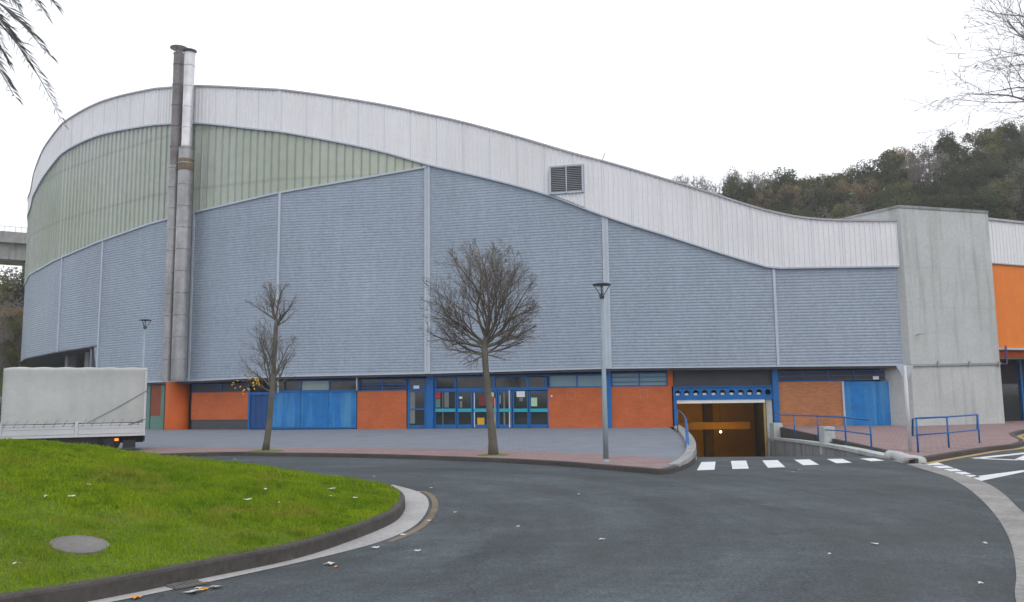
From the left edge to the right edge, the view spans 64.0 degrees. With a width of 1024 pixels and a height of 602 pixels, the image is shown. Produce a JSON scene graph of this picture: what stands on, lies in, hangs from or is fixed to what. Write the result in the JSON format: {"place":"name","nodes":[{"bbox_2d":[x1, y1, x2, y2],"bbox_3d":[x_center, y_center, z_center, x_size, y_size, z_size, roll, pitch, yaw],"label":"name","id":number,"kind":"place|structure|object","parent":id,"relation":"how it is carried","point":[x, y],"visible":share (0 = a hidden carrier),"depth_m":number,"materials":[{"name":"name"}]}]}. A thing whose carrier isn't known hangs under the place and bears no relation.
{"place":"outdoors","nodes":[
{"label":"outdoors","id":0,"kind":"place"},
{"bbox_2d":[0,360,25,396],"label":"grassy bank","id":1,"kind":"structure","parent":0,"point":[1,384],"depth_m":86.68,"materials":[{"name":"green plant"}]},
{"bbox_2d":[0,275,14,333],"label":"hill tree","id":2,"kind":"object","parent":1,"relation":"on","point":[7,287],"visible":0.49,"depth_m":93.47,"materials":[{"name":"green plant"}]},
{"bbox_2d":[0,321,18,379],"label":"hill tree","id":3,"kind":"object","parent":1,"relation":"on","point":[3,361],"visible":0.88,"depth_m":80.85,"materials":[{"name":"green plant"}]},
{"bbox_2d":[0,302,22,367],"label":"hill tree","id":4,"kind":"object","parent":1,"relation":"on","point":[17,312],"visible":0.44,"depth_m":84.23,"materials":[{"name":"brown plant"}]},
{"bbox_2d":[0,291,22,350],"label":"hill tree","id":5,"kind":"object","parent":1,"relation":"on","point":[20,303],"visible":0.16,"depth_m":88.55,"materials":[{"name":"green plant"}]},
{"bbox_2d":[0,266,23,324],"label":"hill tree","id":6,"kind":"object","parent":1,"relation":"on","point":[18,285],"visible":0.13,"depth_m":95.76,"materials":[{"name":"green plant"}]},
{"bbox_2d":[0,267,24,338],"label":"hill tree","id":7,"kind":"object","parent":1,"relation":"on","point":[21,275],"visible":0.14,"depth_m":96.03,"materials":[{"name":"green plant"}]},
{"bbox_2d":[2,317,23,367],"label":"hill tree","id":8,"kind":"object","parent":1,"relation":"on","point":[10,354],"visible":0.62,"depth_m":81.58,"materials":[{"name":"green plant"}]},
{"bbox_2d":[32,423,81,424],"bbox_3d":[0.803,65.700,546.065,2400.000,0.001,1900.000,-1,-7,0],"label":"ground","id":9,"kind":"structure","parent":0,"point":[50,424],"depth_m":72.09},
{"bbox_2d":[0,226,26,283],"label":"viaduct","id":10,"kind":"object","parent":9,"relation":"on","point":[12,248],"visible":0.25,"depth_m":127.76,"materials":[{"name":"concrete"}]},
{"bbox_2d":[20,85,903,456],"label":"sports hall","id":11,"kind":"structure","parent":9,"relation":"on","point":[734,327],"depth_m":48.14,"materials":[{"name":"grey metal"}]},
{"bbox_2d":[161,45,186,380],"bbox_3d":[-21.089,-5.677,51.590,1.115,21.355,1.697,-4,-7,24],"label":"exhaust flue","id":12,"kind":"object","parent":11,"relation":"attached to","point":[177,100],"visible":0.78,"depth_m":51.09,"materials":[{"name":"metal"}]},
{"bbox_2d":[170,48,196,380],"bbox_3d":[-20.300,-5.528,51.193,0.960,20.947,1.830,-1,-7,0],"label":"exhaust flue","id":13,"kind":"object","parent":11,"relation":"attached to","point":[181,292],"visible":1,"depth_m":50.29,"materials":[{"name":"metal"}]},
{"bbox_2d":[192,383,249,391],"bbox_3d":[-17.992,5.361,50.552,4.260,0.494,0.133,-3,-7,19],"label":"window frame","id":14,"kind":"structure","parent":11,"relation":"in","point":[195,387],"depth_m":50.52,"materials":[{"name":"blue paint"}]},
{"bbox_2d":[275,379,355,389],"bbox_3d":[-11.767,5.047,48.920,5.283,0.645,0.185,-2,-7,8],"label":"window frame","id":15,"kind":"structure","parent":11,"relation":"in","point":[290,384],"depth_m":48.89,"materials":[{"name":"glass"}]},
{"bbox_2d":[358,378,406,390],"bbox_3d":[-7.654,4.944,48.394,2.952,0.695,0.120,-2,-7,7],"label":"window frame","id":16,"kind":"structure","parent":11,"relation":"in","point":[363,384],"depth_m":48.38,"materials":[{"name":"blue paint"}]},
{"bbox_2d":[407,390,425,427],"bbox_3d":[-5.554,6.329,47.951,1.128,2.206,0.100,-2,-7,7],"label":"glazed door","id":17,"kind":"structure","parent":11,"relation":"in","point":[416,406],"depth_m":47.93,"materials":[{"name":"blue paint"}]},
{"bbox_2d":[408,378,425,389],"bbox_3d":[-5.572,4.881,48.140,1.133,0.691,0.120,-2,-7,7],"label":"window frame","id":18,"kind":"structure","parent":11,"relation":"in","point":[412,382],"depth_m":48.15,"materials":[{"name":"blue paint"}]},
{"bbox_2d":[457,391,472,427],"bbox_3d":[-2.720,6.264,47.357,0.922,2.129,0.125,-2,-7,13],"label":"glazed door","id":19,"kind":"structure","parent":11,"relation":"in","point":[464,398],"depth_m":47.35,"materials":[{"name":"blue paint"}]},
{"bbox_2d":[473,391,487,427],"bbox_3d":[-1.806,6.235,47.150,0.875,2.116,0.125,-2,-7,13],"label":"glazed door","id":20,"kind":"structure","parent":11,"relation":"in","point":[479,404],"depth_m":47.15,"materials":[{"name":"blue paint"}]},
{"bbox_2d":[491,391,497,427],"bbox_3d":[-1.085,6.213,46.987,0.529,2.104,0.125,-2,-7,13],"label":"glazed door","id":21,"kind":"structure","parent":11,"relation":"in","point":[494,393],"depth_m":46.97,"materials":[{"name":"blue paint"}]},
{"bbox_2d":[498,390,512,427],"bbox_3d":[-0.388,6.176,46.831,0.826,2.124,0.125,-2,-7,13],"label":"glazed door","id":22,"kind":"structure","parent":11,"relation":"in","point":[505,410],"depth_m":46.81,"materials":[{"name":"blue paint"}]},
{"bbox_2d":[513,391,528,427],"bbox_3d":[0.496,6.162,46.630,0.912,2.085,0.125,-2,-7,13],"label":"glazed door","id":23,"kind":"structure","parent":11,"relation":"in","point":[520,398],"depth_m":46.62,"materials":[{"name":"blue paint"}]},
{"bbox_2d":[549,374,601,387],"bbox_3d":[3.643,4.506,46.130,3.203,0.751,0.122,-2,-7,13],"label":"window frame","id":24,"kind":"structure","parent":11,"relation":"in","point":[575,380],"depth_m":46.12,"materials":[{"name":"blue glass"}]},
{"bbox_2d":[611,372,667,386],"bbox_3d":[7.086,4.370,45.645,3.125,0.779,0.120,-1,-7,4],"label":"window frame","id":25,"kind":"structure","parent":11,"relation":"in","point":[633,379],"depth_m":45.64,"materials":[{"name":"blue glass"}]},
{"bbox_2d":[778,370,886,380],"bbox_3d":[17.932,4.061,44.706,6.602,0.552,0.120,-1,-7,6],"label":"window","id":26,"kind":"structure","parent":11,"relation":"in","point":[841,374],"depth_m":44.76,"materials":[{"name":"grey glass"}]},
{"bbox_2d":[0,436,400,593],"bbox_3d":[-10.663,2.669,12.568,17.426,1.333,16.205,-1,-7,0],"label":"lawn","id":27,"kind":"structure","parent":0,"point":[74,557],"depth_m":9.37,"materials":[{"name":"plant"}]},
{"bbox_2d":[0,0,68,130],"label":"palm tree","id":28,"kind":"object","parent":27,"relation":"on","point":[12,33],"visible":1,"depth_m":11.97,"materials":[{"name":"green plant"}]},
{"bbox_2d":[50,535,108,554],"bbox_3d":[-4.686,2.671,8.883,0.580,0.198,0.580,-1,-7,0],"label":"manhole cover","id":29,"kind":"object","parent":27,"relation":"on","point":[80,544],"visible":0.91,"depth_m":8.86,"materials":[{"name":"metal"}]},
{"bbox_2d":[5,424,696,468],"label":"plaza paving","id":30,"kind":"structure","parent":0,"point":[662,442],"depth_m":35.18,"materials":[{"name":"grey concrete"}]},
{"bbox_2d":[0,367,147,447],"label":"box truck","id":31,"kind":"object","parent":30,"relation":"on","point":[60,396],"visible":0.95,"depth_m":28.86,"materials":[{"name":"white paint"}]},
{"bbox_2d":[137,319,151,442],"bbox_3d":[-16.160,3.462,35.864,0.520,5.395,0.520,-1,-7,0],"label":"street lamp","id":32,"kind":"object","parent":30,"relation":"on","point":[144,343],"visible":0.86,"depth_m":36.01,"materials":[{"name":"metal"}]},
{"bbox_2d":[141,447,672,467],"bbox_3d":[-4.761,4.963,26.689,21.106,0.001,5.216,-4,-7,25],"label":"pink paving border","id":33,"kind":"object","parent":30,"relation":"on","point":[639,461],"visible":0.96,"depth_m":26.12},
{"bbox_2d":[247,449,284,451],"bbox_3d":[-8.567,5.212,28.558,1.280,0.040,1.261,-1,-7,0],"label":"tree pit","id":34,"kind":"object","parent":33,"relation":"on","point":[272,450],"visible":0.92,"depth_m":28.33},
{"bbox_2d":[231,282,298,449],"bbox_3d":[-8.585,2.270,28.939,2.337,6.073,1.862,-4,-8,29],"label":"bare tree","id":35,"kind":"object","parent":34,"relation":"on","point":[273,361],"visible":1,"depth_m":28.89,"materials":[{"name":"grey plant"}]},
{"bbox_2d":[592,282,610,461],"bbox_3d":[2.508,1.911,22.379,0.520,4.894,0.520,-1,-7,0],"label":"street lamp","id":36,"kind":"object","parent":33,"relation":"on","point":[604,409],"visible":1,"depth_m":22.31,"materials":[{"name":"metal"}]},
{"bbox_2d":[420,238,539,454],"bbox_3d":[-0.986,1.389,25.575,3.885,6.848,3.574,-1,-7,0],"label":"bare tree","id":37,"kind":"object","parent":30,"relation":"on","point":[483,344],"visible":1,"depth_m":25.50,"materials":[{"name":"grey plant"}]},
{"bbox_2d":[0,0,1023,283],"label":"sky","id":38,"kind":"structure","parent":0,"point":[663,88],"materials":[{"name":"white"}]},
{"bbox_2d":[113,428,1023,601],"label":"road","id":39,"kind":"structure","parent":0,"point":[758,530],"depth_m":10.79,"materials":[{"name":"grey asphalt"}]},
{"bbox_2d":[0,487,404,601],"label":"lawn kerb","id":40,"kind":"structure","parent":39,"relation":"on","point":[110,586],"depth_m":8.77,"materials":[{"name":"concrete"}]},
{"bbox_2d":[89,484,428,601],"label":"concrete gutter","id":41,"kind":"object","parent":39,"relation":"on","point":[416,507],"visible":0.89,"depth_m":11.08,"materials":[{"name":"grey concrete"}]},
{"bbox_2d":[166,579,206,589],"bbox_3d":[-3.361,2.927,8.468,0.210,0.020,0.342,-7,-9,42],"label":"drain grate","id":42,"kind":"object","parent":41,"relation":"on","point":[186,584],"visible":1,"depth_m":8.46,"materials":[{"name":"metal"}]},
{"bbox_2d":[385,491,437,541],"bbox_3d":[-1.526,3.542,13.836,0.527,0.001,5.974,0,-7,-2],"label":"faded yellow line","id":43,"kind":"object","parent":39,"relation":"on","point":[430,516],"visible":0.99,"depth_m":12.93,"materials":[{"name":"paint"}]},
{"bbox_2d":[159,452,696,474],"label":"kerb","id":44,"kind":"structure","parent":39,"relation":"on","point":[661,471],"depth_m":24.52,"materials":[{"name":"concrete"}]},
{"bbox_2d":[697,458,883,469],"bbox_3d":[7.475,4.440,22.467,6.407,0.001,2.336,1,-7,-14],"label":"zebra crossing","id":45,"kind":"object","parent":39,"relation":"on","point":[738,465],"visible":1,"depth_m":22.34,"materials":[{"name":"white paint"}]},
{"bbox_2d":[893,460,1023,601],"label":"concrete channel","id":46,"kind":"object","parent":39,"relation":"on","point":[1007,511],"visible":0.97,"depth_m":13.04,"materials":[{"name":"grey concrete"}]},
{"bbox_2d":[909,430,1023,462],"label":"kerb","id":47,"kind":"structure","parent":39,"relation":"on","point":[972,450],"depth_m":25.20,"materials":[{"name":"concrete"}]},
{"bbox_2d":[921,434,1023,463],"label":"yellow kerb line","id":48,"kind":"object","parent":39,"relation":"on","point":[1021,436],"visible":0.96,"depth_m":24.58,"materials":[{"name":"paint"}]},
{"bbox_2d":[928,453,1023,480],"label":"road markings","id":49,"kind":"object","parent":39,"relation":"on","point":[985,477],"visible":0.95,"depth_m":19.52,"materials":[{"name":"white paint"}]},
{"bbox_2d":[697,456,885,459],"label":"ramp","id":50,"kind":"structure","parent":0,"point":[785,457],"depth_m":24.53,"materials":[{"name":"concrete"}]},
{"bbox_2d":[668,425,695,466],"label":"ramp kerb wall","id":51,"kind":"structure","parent":50,"relation":"on","point":[688,455],"depth_m":24.17,"materials":[{"name":"grey concrete"}]},
{"bbox_2d":[768,423,926,462],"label":"retaining wall","id":52,"kind":"structure","parent":50,"relation":"on","point":[783,441],"depth_m":32.35,"materials":[{"name":"concrete"}]},
{"bbox_2d":[772,414,872,449],"bbox_3d":[12.501,5.265,34.339,0.101,1.130,17.070,-2,-7,7],"label":"ramp handrail","id":53,"kind":"object","parent":52,"relation":"attached to","point":[844,430],"visible":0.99,"depth_m":28.97,"materials":[{"name":"blue metal"}]},
{"bbox_2d":[783,421,1023,459],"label":"pink pavement","id":54,"kind":"structure","parent":0,"point":[891,437],"depth_m":32.65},
{"bbox_2d":[895,365,913,450],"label":"steel column","id":55,"kind":"structure","parent":54,"relation":"on","point":[904,371],"depth_m":24.93,"materials":[{"name":"metal"}]},
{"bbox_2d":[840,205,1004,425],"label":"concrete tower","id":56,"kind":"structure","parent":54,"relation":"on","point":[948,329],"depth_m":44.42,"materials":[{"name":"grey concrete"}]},
{"bbox_2d":[912,414,980,452],"bbox_3d":[14.167,4.266,26.690,6.736,1.111,0.578,6,-9,-44],"label":"kerb handrail","id":57,"kind":"object","parent":54,"relation":"on","point":[948,432],"visible":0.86,"depth_m":26.10,"materials":[{"name":"blue metal"}]},
{"bbox_2d":[988,217,1023,420],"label":"orange wing","id":58,"kind":"structure","parent":54,"relation":"on","point":[1007,244],"depth_m":46.64,"materials":[{"name":"orange metal"}]},
{"bbox_2d":[1002,384,1020,420],"bbox_3d":[29.109,6.180,48.209,2.300,2.600,0.050,2,-7,-23],"label":"door","id":59,"kind":"structure","parent":58,"relation":"in","point":[1011,399],"depth_m":48.37,"materials":[{"name":"grey metal"}]},
{"bbox_2d":[901,0,1023,197],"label":"bare tree","id":60,"kind":"object","parent":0,"point":[1011,14],"visible":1,"depth_m":16.16,"materials":[{"name":"grey plant"}]},
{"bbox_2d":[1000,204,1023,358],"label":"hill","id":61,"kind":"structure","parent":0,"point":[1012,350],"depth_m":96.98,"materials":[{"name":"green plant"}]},
{"bbox_2d":[721,176,758,205],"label":"hill tree","id":62,"kind":"object","parent":61,"relation":"on","point":[730,190],"visible":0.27,"depth_m":134.41,"materials":[{"name":"green plant"}]},
{"bbox_2d":[738,181,764,205],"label":"hill tree","id":63,"kind":"object","parent":61,"relation":"on","point":[751,189],"visible":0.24,"depth_m":134.90,"materials":[{"name":"green plant"}]},
{"bbox_2d":[744,187,779,208],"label":"hill tree","id":64,"kind":"object","parent":61,"relation":"on","point":[761,198],"visible":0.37,"depth_m":134.58,"materials":[{"name":"brown plant"}]},
{"bbox_2d":[761,179,792,213],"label":"hill tree","id":65,"kind":"object","parent":61,"relation":"on","point":[775,189],"visible":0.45,"depth_m":135.23,"materials":[{"name":"green plant"}]},
{"bbox_2d":[762,167,804,214],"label":"hill tree","id":66,"kind":"object","parent":61,"relation":"on","point":[784,178],"visible":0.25,"depth_m":140.11,"materials":[{"name":"green plant"}]},
{"bbox_2d":[771,182,807,213],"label":"hill tree","id":67,"kind":"object","parent":61,"relation":"on","point":[795,192],"visible":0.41,"depth_m":135.21,"materials":[{"name":"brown plant"}]},
{"bbox_2d":[789,187,815,212],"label":"hill tree","id":68,"kind":"object","parent":61,"relation":"on","point":[809,194],"visible":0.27,"depth_m":135.04,"materials":[{"name":"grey plant"}]},
{"bbox_2d":[798,174,822,211],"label":"hill tree","id":69,"kind":"object","parent":61,"relation":"on","point":[805,180],"visible":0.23,"depth_m":143.68,"materials":[{"name":"green plant"}]},
{"bbox_2d":[796,180,837,217],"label":"hill tree","id":70,"kind":"object","parent":61,"relation":"on","point":[828,202],"visible":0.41,"depth_m":133.65,"materials":[{"name":"green plant"}]},
{"bbox_2d":[815,172,835,194],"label":"hill tree","id":71,"kind":"object","parent":61,"relation":"on","point":[821,177],"visible":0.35,"depth_m":144.12,"materials":[{"name":"green plant"}]},
{"bbox_2d":[815,184,856,216],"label":"hill tree","id":72,"kind":"object","parent":61,"relation":"on","point":[840,197],"visible":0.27,"depth_m":133.76,"materials":[{"name":"green plant"}]},
{"bbox_2d":[824,172,851,205],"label":"hill tree","id":73,"kind":"object","parent":61,"relation":"on","point":[839,176],"visible":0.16,"depth_m":143.46,"materials":[{"name":"green plant"}]},
{"bbox_2d":[830,201,856,218],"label":"hill tree","id":74,"kind":"object","parent":61,"relation":"on","point":[839,212],"visible":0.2,"depth_m":127.85,"materials":[{"name":"green plant"}]},
{"bbox_2d":[833,177,866,215],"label":"hill tree","id":75,"kind":"object","parent":61,"relation":"on","point":[844,189],"visible":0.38,"depth_m":134.91,"materials":[{"name":"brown plant"}]},
{"bbox_2d":[844,158,876,204],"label":"hill tree","id":76,"kind":"object","parent":61,"relation":"on","point":[858,176],"visible":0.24,"depth_m":141.83,"materials":[{"name":"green plant"}]},
{"bbox_2d":[855,176,884,208],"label":"hill tree","id":77,"kind":"object","parent":61,"relation":"on","point":[869,189],"visible":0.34,"depth_m":135.26,"materials":[{"name":"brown plant"}]},
{"bbox_2d":[859,191,891,212],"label":"hill tree","id":78,"kind":"object","parent":61,"relation":"on","point":[866,201],"visible":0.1,"depth_m":127.78,"materials":[{"name":"green plant"}]},
{"bbox_2d":[859,170,895,209],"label":"hill tree","id":79,"kind":"object","parent":61,"relation":"on","point":[878,175],"visible":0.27,"depth_m":135.48,"materials":[{"name":"green plant"}]},
{"bbox_2d":[866,184,902,209],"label":"hill tree","id":80,"kind":"object","parent":61,"relation":"on","point":[889,192],"visible":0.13,"depth_m":128.26,"materials":[{"name":"green plant"}]},
{"bbox_2d":[869,149,906,188],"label":"hill tree","id":81,"kind":"object","parent":61,"relation":"on","point":[882,163],"visible":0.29,"depth_m":139.82,"materials":[{"name":"green plant"}]},
{"bbox_2d":[881,164,911,202],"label":"hill tree","id":82,"kind":"object","parent":61,"relation":"on","point":[900,175],"visible":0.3,"depth_m":135.31,"materials":[{"name":"green plant"}]},
{"bbox_2d":[886,178,920,205],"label":"hill tree","id":83,"kind":"object","parent":61,"relation":"on","point":[907,186],"visible":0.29,"depth_m":128.18,"materials":[{"name":"green plant"}]},
{"bbox_2d":[892,158,930,187],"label":"hill tree","id":84,"kind":"object","parent":61,"relation":"on","point":[909,170],"visible":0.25,"depth_m":135.93,"materials":[{"name":"grey plant"}]},
{"bbox_2d":[893,190,930,206],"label":"hill tree","id":85,"kind":"object","parent":61,"relation":"on","point":[908,201],"visible":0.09,"depth_m":120.20,"materials":[{"name":"green plant"}]},
{"bbox_2d":[901,144,932,185],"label":"hill tree","id":86,"kind":"object","parent":61,"relation":"on","point":[912,154],"visible":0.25,"depth_m":142.12,"materials":[{"name":"grey plant"}]},
{"bbox_2d":[905,179,942,205],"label":"hill tree","id":87,"kind":"object","parent":61,"relation":"on","point":[922,192],"visible":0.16,"depth_m":127.90,"materials":[{"name":"green plant"}]},
{"bbox_2d":[909,154,943,203],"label":"hill tree","id":88,"kind":"object","parent":61,"relation":"on","point":[923,167],"visible":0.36,"depth_m":136.21,"materials":[{"name":"grey plant"}]},
{"bbox_2d":[914,139,940,181],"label":"hill tree","id":89,"kind":"object","parent":61,"relation":"on","point":[929,169],"visible":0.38,"depth_m":142.16,"materials":[{"name":"grey plant"}]},
{"bbox_2d":[914,193,947,207],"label":"hill tree","id":90,"kind":"object","parent":61,"relation":"on","point":[934,204],"visible":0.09,"depth_m":119.62,"materials":[{"name":"green plant"}]},
{"bbox_2d":[920,166,960,204],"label":"hill tree","id":91,"kind":"object","parent":61,"relation":"on","point":[947,180],"visible":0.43,"depth_m":127.97,"materials":[{"name":"green plant"}]},
{"bbox_2d":[923,147,962,183],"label":"hill tree","id":92,"kind":"object","parent":61,"relation":"on","point":[937,163],"visible":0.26,"depth_m":135.90,"materials":[{"name":"grey plant"}]},
{"bbox_2d":[931,129,962,172],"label":"hill tree","id":93,"kind":"object","parent":61,"relation":"on","point":[945,145],"visible":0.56,"depth_m":141.25,"materials":[{"name":"green plant"}]},
{"bbox_2d":[929,185,981,209],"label":"hill tree","id":94,"kind":"object","parent":61,"relation":"on","point":[964,202],"visible":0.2,"depth_m":118.28,"materials":[{"name":"green plant"}]},
{"bbox_2d":[942,150,974,194],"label":"hill tree","id":95,"kind":"object","parent":61,"relation":"on","point":[959,159],"visible":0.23,"depth_m":134.99,"materials":[{"name":"green plant"}]},
{"bbox_2d":[953,187,992,217],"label":"hill tree","id":96,"kind":"object","parent":61,"relation":"on","point":[974,196],"visible":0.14,"depth_m":118.77,"materials":[{"name":"green plant"}]},
{"bbox_2d":[962,147,990,173],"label":"hill tree","id":97,"kind":"object","parent":61,"relation":"on","point":[976,155],"visible":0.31,"depth_m":135.25,"materials":[{"name":"green plant"}]},
{"bbox_2d":[959,184,1004,218],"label":"hill tree","id":98,"kind":"object","parent":61,"relation":"on","point":[994,199],"visible":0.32,"depth_m":117.88,"materials":[{"name":"green plant"}]},
{"bbox_2d":[962,126,1003,165],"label":"hill tree","id":99,"kind":"object","parent":61,"relation":"on","point":[991,136],"visible":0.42,"depth_m":141.89,"materials":[{"name":"green plant"}]},
{"bbox_2d":[969,159,1007,214],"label":"hill tree","id":100,"kind":"object","parent":61,"relation":"on","point":[980,175],"visible":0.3,"depth_m":128.10,"materials":[{"name":"green plant"}]},
{"bbox_2d":[981,143,1005,166],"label":"hill tree","id":101,"kind":"object","parent":61,"relation":"on","point":[998,154],"visible":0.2,"depth_m":135.96,"materials":[{"name":"green plant"}]},
{"bbox_2d":[981,158,1017,191],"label":"hill tree","id":102,"kind":"object","parent":61,"relation":"on","point":[1006,168],"visible":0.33,"depth_m":127.36,"materials":[{"name":"green plant"}]},
{"bbox_2d":[978,176,1022,220],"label":"hill tree","id":103,"kind":"object","parent":61,"relation":"on","point":[1008,213],"visible":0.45,"depth_m":118.91,"materials":[{"name":"green plant"}]},
{"bbox_2d":[984,121,1021,164],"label":"hill tree","id":104,"kind":"object","parent":61,"relation":"on","point":[1012,133],"visible":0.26,"depth_m":141.90,"materials":[{"name":"green plant"}]},
{"bbox_2d":[990,137,1023,176],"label":"hill tree","id":105,"kind":"object","parent":61,"relation":"on","point":[1010,150],"visible":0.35,"depth_m":134.83,"materials":[{"name":"green plant"}]},
{"bbox_2d":[997,171,1023,220],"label":"hill tree","id":106,"kind":"object","parent":61,"relation":"on","point":[1016,198],"visible":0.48,"depth_m":119.31,"materials":[{"name":"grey plant"}]},
{"bbox_2d":[1007,167,1023,220],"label":"hill tree","id":107,"kind":"object","parent":61,"relation":"on","point":[1020,177],"visible":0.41,"depth_m":120.12,"materials":[{"name":"green plant"}]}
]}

